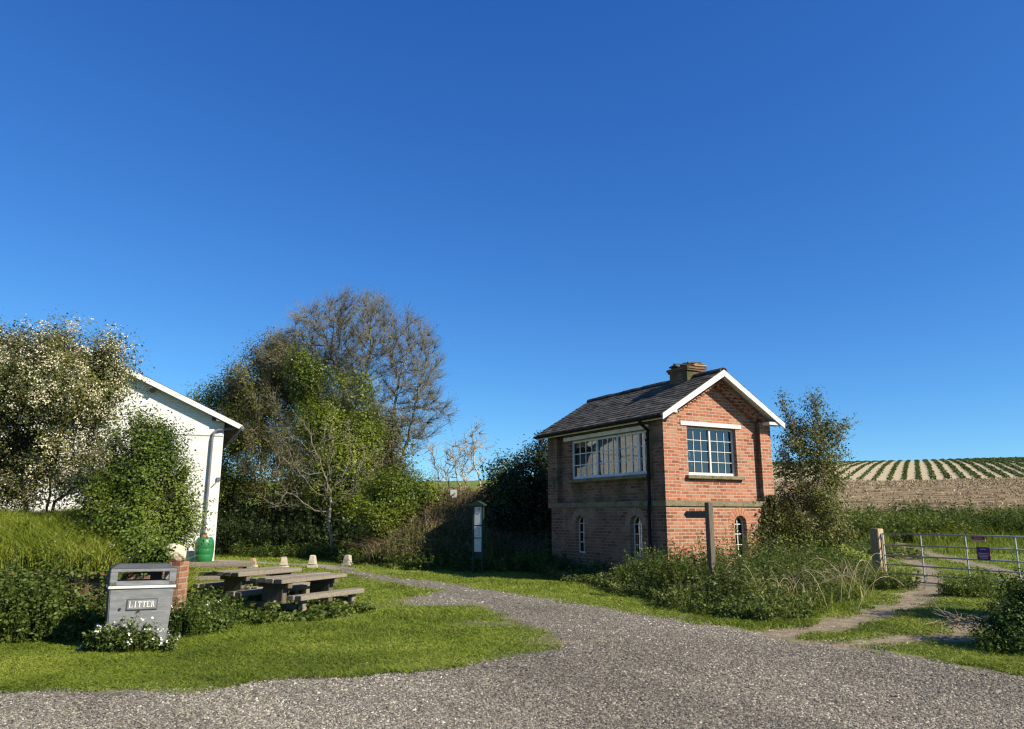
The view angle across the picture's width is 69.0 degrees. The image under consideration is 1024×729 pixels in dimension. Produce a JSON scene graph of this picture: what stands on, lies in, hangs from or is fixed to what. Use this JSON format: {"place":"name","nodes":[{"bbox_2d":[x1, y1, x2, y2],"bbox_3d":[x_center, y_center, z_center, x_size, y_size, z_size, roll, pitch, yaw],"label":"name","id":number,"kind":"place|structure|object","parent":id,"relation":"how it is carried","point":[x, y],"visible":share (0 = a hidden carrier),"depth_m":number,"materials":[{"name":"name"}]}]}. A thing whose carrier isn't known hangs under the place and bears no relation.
{"place":"outdoors","nodes":[
{"label":"outdoors","id":0,"kind":"place"},
{"bbox_2d":[214,560,356,569],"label":"dirt path","id":1,"kind":"structure","parent":0,"point":[332,567],"depth_m":25.44,"materials":[{"name":"beige soil"}]},
{"bbox_2d":[0,568,1023,728],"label":"gravel drive","id":2,"kind":"structure","parent":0,"point":[95,695],"depth_m":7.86,"materials":[{"name":"grey gravel"}]},
{"bbox_2d":[0,480,1023,694],"bbox_3d":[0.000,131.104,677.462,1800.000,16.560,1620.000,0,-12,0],"label":"grass ground","id":3,"kind":"structure","parent":0,"point":[475,483],"depth_m":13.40,"materials":[{"name":"green plant"}]},
{"bbox_2d":[0,536,124,643],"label":"nettles","id":4,"kind":"object","parent":3,"relation":"on","point":[66,614],"visible":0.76,"depth_m":10.17,"materials":[{"name":"green plant"}]},
{"bbox_2d":[0,513,138,573],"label":"bed weeds","id":5,"kind":"object","parent":3,"relation":"on","point":[51,566],"visible":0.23,"depth_m":11.54,"materials":[{"name":"green plant"}]},
{"bbox_2d":[0,572,149,629],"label":"retaining wall","id":6,"kind":"structure","parent":3,"relation":"on","point":[91,582],"depth_m":11.02,"materials":[{"name":"brick"}]},
{"bbox_2d":[2,546,174,595],"bbox_3d":[-7.247,3.081,11.089,4.545,0.759,0.502,0,-12,0],"label":"wall ivy","id":7,"kind":"object","parent":6,"relation":"attached to","point":[99,573],"depth_m":11.01,"materials":[{"name":"green plant"}]},
{"bbox_2d":[0,308,154,519],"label":"hawthorn tree","id":8,"kind":"object","parent":3,"relation":"on","point":[43,380],"visible":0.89,"depth_m":14.52,"materials":[{"name":"white plant"}]},
{"bbox_2d":[0,503,212,594],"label":"tall grass","id":9,"kind":"structure","parent":3,"relation":"on","point":[8,546],"depth_m":11.89,"materials":[{"name":"green plant"}]},
{"bbox_2d":[0,345,243,561],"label":"white building","id":10,"kind":"structure","parent":3,"relation":"on","point":[215,433],"depth_m":27.96,"materials":[{"name":"white painted plaster"},{"name":"white painted wood"}]},
{"bbox_2d":[78,610,180,653],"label":"white flowers","id":11,"kind":"object","parent":3,"relation":"on","point":[97,640],"visible":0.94,"depth_m":9.21,"materials":[{"name":"green plant"}]},
{"bbox_2d":[60,395,219,578],"bbox_3d":[-6.329,2.160,12.499,2.528,3.506,3.625,2,-12,-11],"label":"green bush","id":12,"kind":"object","parent":3,"relation":"on","point":[142,484],"visible":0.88,"depth_m":12.85,"materials":[{"name":"green plant"}]},
{"bbox_2d":[104,563,176,647],"bbox_3d":[-4.870,3.146,9.708,0.786,1.065,0.524,8,-15,-30],"label":"litter bin","id":13,"kind":"object","parent":3,"relation":"on","point":[148,599],"visible":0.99,"depth_m":9.55,"materials":[{"name":"grey metal"}]},
{"bbox_2d":[162,543,188,610],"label":"brick pier","id":14,"kind":"structure","parent":3,"relation":"on","point":[179,562],"depth_m":11.02,"materials":[{"name":"brick"}]},
{"bbox_2d":[194,534,213,561],"bbox_3d":[-11.106,6.610,26.871,0.662,1.060,0.662,0,-12,0],"label":"water barrel","id":15,"kind":"object","parent":3,"relation":"on","point":[200,551],"visible":0.78,"depth_m":26.62,"materials":[{"name":"green plastic"}]},
{"bbox_2d":[167,587,244,637],"bbox_3d":[-4.563,3.651,11.143,1.014,0.662,1.856,0,-12,0],"label":"nettle clump","id":16,"kind":"object","parent":3,"relation":"on","point":[196,618],"visible":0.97,"depth_m":10.60,"materials":[{"name":"green plant"}]},
{"bbox_2d":[189,561,254,586],"bbox_3d":[-6.688,4.806,16.777,1.668,0.677,1.693,2,-12,-12],"label":"picnic table","id":17,"kind":"object","parent":3,"relation":"on","point":[238,564],"visible":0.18,"depth_m":16.57,"materials":[{"name":"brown wood"}]},
{"bbox_2d":[185,361,277,518],"bbox_3d":[-15.589,5.053,40.970,6.190,10.680,6.304,0,-12,0],"label":"willow tree","id":18,"kind":"object","parent":3,"relation":"on","point":[227,477],"visible":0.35,"depth_m":39.98,"materials":[{"name":"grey plant"}]},
{"bbox_2d":[186,583,290,605],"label":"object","id":19,"kind":"object","parent":3,"relation":"on","point":[200,596],"visible":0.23,"depth_m":13.70,"materials":[{"name":"green plant"}]},
{"bbox_2d":[193,566,309,604],"bbox_3d":[-5.000,4.366,14.616,1.688,0.676,1.676,-6,-13,28],"label":"picnic table","id":20,"kind":"object","parent":3,"relation":"on","point":[233,579],"visible":0.45,"depth_m":14.23,"materials":[{"name":"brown wood"}]},
{"bbox_2d":[247,558,257,567],"bbox_3d":[-8.453,6.493,24.271,0.274,0.364,0.278,-1,-12,7],"label":"bollard","id":21,"kind":"object","parent":3,"relation":"on","point":[253,559],"visible":0.4,"depth_m":24.22,"materials":[{"name":"concrete"}]},
{"bbox_2d":[211,329,320,521],"bbox_3d":[-12.696,3.695,40.109,7.122,11.941,6.420,0,-12,0],"label":"willow tree","id":22,"kind":"object","parent":3,"relation":"on","point":[243,391],"visible":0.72,"depth_m":39.05,"materials":[{"name":"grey plant"}]},
{"bbox_2d":[280,557,288,566],"bbox_3d":[-7.224,6.305,23.568,0.324,0.430,0.310,2,-12,-10],"label":"bollard","id":23,"kind":"object","parent":3,"relation":"on","point":[283,561],"visible":0.65,"depth_m":23.48,"materials":[{"name":"concrete"}]},
{"bbox_2d":[214,596,376,625],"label":"weeds","id":24,"kind":"object","parent":3,"relation":"on","point":[272,613],"visible":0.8,"depth_m":12.25,"materials":[{"name":"green plant"}]},
{"bbox_2d":[228,572,363,610],"bbox_3d":[-3.796,4.094,13.246,1.691,0.677,1.666,-6,-13,28],"label":"picnic table","id":25,"kind":"object","parent":3,"relation":"on","point":[277,587],"visible":0.86,"depth_m":12.89,"materials":[{"name":"brown wood"}]},
{"bbox_2d":[215,486,405,554],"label":"wood undergrowth","id":26,"kind":"object","parent":3,"relation":"on","point":[255,528],"visible":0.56,"depth_m":31.66,"materials":[{"name":"green plant"}]},
{"bbox_2d":[247,322,377,501],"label":"willow tree","id":27,"kind":"object","parent":3,"relation":"on","point":[337,389],"visible":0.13,"depth_m":41.43,"materials":[{"name":"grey plant"}]},
{"bbox_2d":[307,555,317,567],"bbox_3d":[-6.469,6.415,24.143,0.314,0.462,0.318,1,-12,-3],"label":"bollard","id":28,"kind":"object","parent":3,"relation":"on","point":[312,562],"visible":0.79,"depth_m":24.04,"materials":[{"name":"concrete"}]},
{"bbox_2d":[256,406,387,551],"bbox_3d":[-7.394,4.586,29.299,5.039,6.053,3.136,0,-12,0],"label":"pale bare tree","id":29,"kind":"object","parent":3,"relation":"on","point":[329,497],"visible":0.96,"depth_m":29.32,"materials":[{"name":"grey plant"}]},
{"bbox_2d":[277,334,397,529],"bbox_3d":[-8.163,3.586,34.095,5.884,9.832,4.337,0,-12,0],"label":"ivy clad tree","id":30,"kind":"object","parent":3,"relation":"on","point":[307,387],"visible":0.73,"depth_m":33.55,"materials":[{"name":"green plant"}]},
{"bbox_2d":[341,555,352,565],"bbox_3d":[-5.520,6.605,24.982,0.316,0.430,0.314,-4,-12,18],"label":"bollard","id":31,"kind":"object","parent":3,"relation":"on","point":[347,560],"visible":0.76,"depth_m":24.89,"materials":[{"name":"concrete"}]},
{"bbox_2d":[245,278,461,463],"bbox_3d":[-8.195,2.142,40.092,12.131,14.751,7.534,-4,-12,21],"label":"bare ash tree","id":32,"kind":"object","parent":3,"relation":"on","point":[340,321],"visible":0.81,"depth_m":39.38,"materials":[{"name":"brown plant"}]},
{"bbox_2d":[344,393,426,491],"bbox_3d":[-6.375,5.086,36.232,4.342,7.464,4.117,0,-12,0],"label":"young tree","id":33,"kind":"object","parent":3,"relation":"on","point":[391,452],"visible":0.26,"depth_m":36.05,"materials":[{"name":"green plant"}]},
{"bbox_2d":[229,520,553,572],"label":"bank foot weeds","id":34,"kind":"object","parent":3,"relation":"on","point":[358,556],"visible":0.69,"depth_m":24.38,"materials":[{"name":"green plant"}]},
{"bbox_2d":[340,452,448,542],"bbox_3d":[-4.378,5.206,28.007,3.760,3.887,3.241,11,-16,-44],"label":"dark bush","id":35,"kind":"object","parent":3,"relation":"on","point":[387,500],"visible":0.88,"depth_m":27.43,"materials":[{"name":"green plant"}]},
{"bbox_2d":[326,482,551,564],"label":"bramble stalks","id":36,"kind":"object","parent":3,"relation":"on","point":[468,523],"visible":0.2,"depth_m":25.28,"materials":[{"name":"brown plant"}]},
{"bbox_2d":[417,438,465,492],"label":"bare sapling","id":37,"kind":"object","parent":3,"relation":"on","point":[431,450],"visible":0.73,"depth_m":29.93,"materials":[{"name":"beige plant"}]},
{"bbox_2d":[450,490,456,501],"bbox_3d":[-2.187,5.128,27.829,0.250,0.884,0.045,-2,-12,10],"label":"sign","id":38,"kind":"object","parent":3,"relation":"on","point":[453,492],"visible":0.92,"depth_m":27.87,"materials":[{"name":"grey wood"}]},
{"bbox_2d":[441,436,479,489],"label":"bare sapling","id":39,"kind":"object","parent":3,"relation":"on","point":[455,460],"visible":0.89,"depth_m":29.80,"materials":[{"name":"beige plant"}]},
{"bbox_2d":[452,416,497,489],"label":"bare sapling","id":40,"kind":"object","parent":3,"relation":"on","point":[475,446],"visible":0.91,"depth_m":30.41,"materials":[{"name":"beige plant"}]},
{"bbox_2d":[470,501,486,573],"bbox_3d":[-1.002,5.148,22.016,0.440,2.198,0.240,-5,-12,22],"label":"information board","id":41,"kind":"object","parent":3,"relation":"on","point":[478,531],"visible":0.9,"depth_m":22.02,"materials":[{"name":"metal"}]},
{"bbox_2d":[473,431,551,543],"bbox_3d":[0.465,4.579,26.055,3.590,4.806,3.282,0,-12,0],"label":"holly tree","id":42,"kind":"object","parent":3,"relation":"on","point":[516,483],"visible":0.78,"depth_m":25.52,"materials":[{"name":"green plant"}]},
{"bbox_2d":[364,480,794,563],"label":"bramble bank","id":43,"kind":"structure","parent":3,"relation":"on","point":[504,542],"depth_m":25.32,"materials":[{"name":"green plant"}]},
{"bbox_2d":[515,542,657,575],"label":"cabin foot weeds","id":44,"kind":"object","parent":3,"relation":"on","point":[585,566],"visible":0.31,"depth_m":20.83,"materials":[{"name":"green plant"}]},
{"bbox_2d":[533,362,784,584],"bbox_3d":[4.062,3.256,21.675,4.338,6.162,6.200,6,-13,-28],"label":"signal cabin","id":45,"kind":"object","parent":3,"relation":"on","point":[650,465],"visible":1,"depth_m":19.88,"materials":[{"name":"brick"}]},
{"bbox_2d":[579,516,584,552],"bbox_3d":[2.078,4.878,21.416,0.040,1.040,0.480,6,-13,-28],"label":"arched window","id":46,"kind":"structure","parent":45,"relation":"in","point":[581,521],"depth_m":21.51,"materials":[{"name":"white wood"}]},
{"bbox_2d":[572,430,646,478],"bbox_3d":[2.756,2.583,20.922,0.097,1.140,3.740,6,-13,-28],"label":"side window","id":47,"kind":"structure","parent":45,"relation":"in","point":[621,454],"depth_m":20.88,"materials":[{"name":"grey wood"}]},
{"bbox_2d":[634,516,642,556],"bbox_3d":[3.313,4.426,19.196,0.040,1.040,0.480,6,-13,-28],"label":"arched window","id":48,"kind":"structure","parent":45,"relation":"in","point":[637,522],"depth_m":19.28,"materials":[{"name":"white wood"}]},
{"bbox_2d":[687,427,734,475],"bbox_3d":[5.188,2.302,19.591,1.700,1.240,0.078,6,-13,-28],"label":"front window","id":49,"kind":"structure","parent":45,"relation":"in","point":[710,451],"depth_m":19.61,"materials":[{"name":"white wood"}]},
{"bbox_2d":[735,516,744,556],"bbox_3d":[5.857,4.457,19.347,0.420,1.040,0.040,6,-13,-28],"label":"arched window","id":50,"kind":"structure","parent":45,"relation":"in","point":[738,520],"depth_m":19.40,"materials":[{"name":"white wood"}]},
{"bbox_2d":[749,494,781,557],"bbox_3d":[6.621,4.388,19.547,1.188,1.961,0.191,6,-13,-28],"label":"wall creeper","id":51,"kind":"object","parent":45,"relation":"attached to","point":[772,517],"depth_m":19.69,"materials":[{"name":"green plant"}]},
{"bbox_2d":[684,502,716,586],"bbox_3d":[3.794,3.858,14.993,0.127,2.117,0.729,7,-13,-30],"label":"finger post","id":52,"kind":"object","parent":3,"relation":"on","point":[707,514],"visible":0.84,"depth_m":14.80,"materials":[{"name":"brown wood"}]},
{"bbox_2d":[477,489,927,559],"bbox_3d":[7.218,6.828,33.035,17.837,3.148,8.910,0,-12,0],"label":"bank scrub","id":53,"kind":"object","parent":3,"relation":"on","point":[866,549],"visible":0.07,"depth_m":29.16,"materials":[{"name":"green plant"}]},
{"bbox_2d":[533,517,912,621],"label":"weed bank","id":54,"kind":"structure","parent":3,"relation":"on","point":[692,589],"depth_m":14.81,"materials":[{"name":"green plant"}]},
{"bbox_2d":[615,558,911,603],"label":"dead stalks","id":55,"kind":"object","parent":3,"relation":"on","point":[795,583],"visible":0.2,"depth_m":14.18,"materials":[{"name":"plant"}]},
{"bbox_2d":[716,553,905,607],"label":"dead bramble canes","id":56,"kind":"object","parent":3,"relation":"on","point":[841,575],"visible":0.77,"depth_m":14.35,"materials":[{"name":"plant"}]},
{"bbox_2d":[771,387,866,555],"bbox_3d":[8.536,3.215,20.975,3.022,5.472,2.838,0,-12,0],"label":"elder tree","id":57,"kind":"object","parent":3,"relation":"on","point":[814,504],"visible":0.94,"depth_m":20.82,"materials":[{"name":"green plant"}]},
{"bbox_2d":[869,529,886,571],"bbox_3d":[9.944,5.264,20.135,0.240,1.612,0.290,6,-13,-27],"label":"gate post","id":58,"kind":"object","parent":3,"relation":"on","point":[876,541],"visible":0.66,"depth_m":20.12,"materials":[{"name":"brown wood"}]},
{"bbox_2d":[881,533,1023,589],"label":"field gate","id":59,"kind":"structure","parent":58,"relation":"attached to","point":[966,558],"depth_m":18.52,"materials":[{"name":"silver metal"}]},
{"bbox_2d":[971,536,985,541],"bbox_3d":[11.188,4.188,17.865,0.014,0.120,0.332,6,-13,-27],"label":"red notice","id":60,"kind":"object","parent":59,"relation":"attached to","point":[978,538],"visible":1,"depth_m":17.86,"materials":[{"name":"red metal"}]},
{"bbox_2d":[976,547,990,559],"bbox_3d":[11.227,4.501,17.726,0.014,0.294,0.311,6,-13,-27],"label":"purple notice","id":61,"kind":"object","parent":59,"relation":"attached to","point":[983,553],"visible":1,"depth_m":17.72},
{"bbox_2d":[858,563,928,590],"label":"weeds","id":62,"kind":"object","parent":3,"relation":"on","point":[892,584],"visible":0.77,"depth_m":17.09,"materials":[{"name":"green plant"}]},
{"bbox_2d":[779,484,1023,542],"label":"overgrown verge","id":63,"kind":"structure","parent":3,"relation":"on","point":[901,524],"depth_m":37.63,"materials":[{"name":"green plant"}]},
{"bbox_2d":[925,595,995,628],"bbox_3d":[6.922,3.802,11.506,1.456,0.448,0.953,0,-12,0],"label":"brushwood pile","id":64,"kind":"object","parent":3,"relation":"on","point":[955,620],"visible":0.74,"depth_m":11.37,"materials":[{"name":"brown plant"}]},
{"bbox_2d":[936,563,1001,597],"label":"weeds","id":65,"kind":"object","parent":3,"relation":"on","point":[956,588],"visible":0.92,"depth_m":15.60,"materials":[{"name":"green plant"}]},
{"bbox_2d":[963,559,1023,657],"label":"bramble bush","id":66,"kind":"object","parent":3,"relation":"on","point":[1013,614],"visible":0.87,"depth_m":9.52,"materials":[{"name":"green plant"}]},
{"bbox_2d":[0,0,1023,480],"label":"sky","id":67,"kind":"structure","parent":0,"point":[591,199],"materials":[{"name":"blue"}]},
{"bbox_2d":[744,541,1023,649],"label":"dirt track","id":68,"kind":"structure","parent":0,"point":[852,622],"depth_m":12.03,"materials":[{"name":"beige soil"}]},
{"bbox_2d":[773,460,1023,480],"bbox_3d":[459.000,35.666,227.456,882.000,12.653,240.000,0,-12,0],"label":"crop field","id":69,"kind":"structure","parent":0,"point":[897,475],"depth_m":128.62,"materials":[{"name":"plant"}]},
{"bbox_2d":[772,457,1023,480],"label":"crop rows","id":70,"kind":"object","parent":69,"relation":"on","point":[992,460],"visible":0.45,"depth_m":135.16,"materials":[{"name":"green plant"}]},
{"bbox_2d":[774,476,1023,515],"bbox_3d":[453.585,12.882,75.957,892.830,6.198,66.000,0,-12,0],"label":"stubble field","id":71,"kind":"structure","parent":0,"point":[945,489],"depth_m":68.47,"materials":[{"name":"beige plant"}]},
{"bbox_2d":[827,504,1023,553],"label":"verge grass","id":72,"kind":"structure","parent":0,"point":[1001,543],"depth_m":35.62,"materials":[{"name":"green plant"}]}
]}

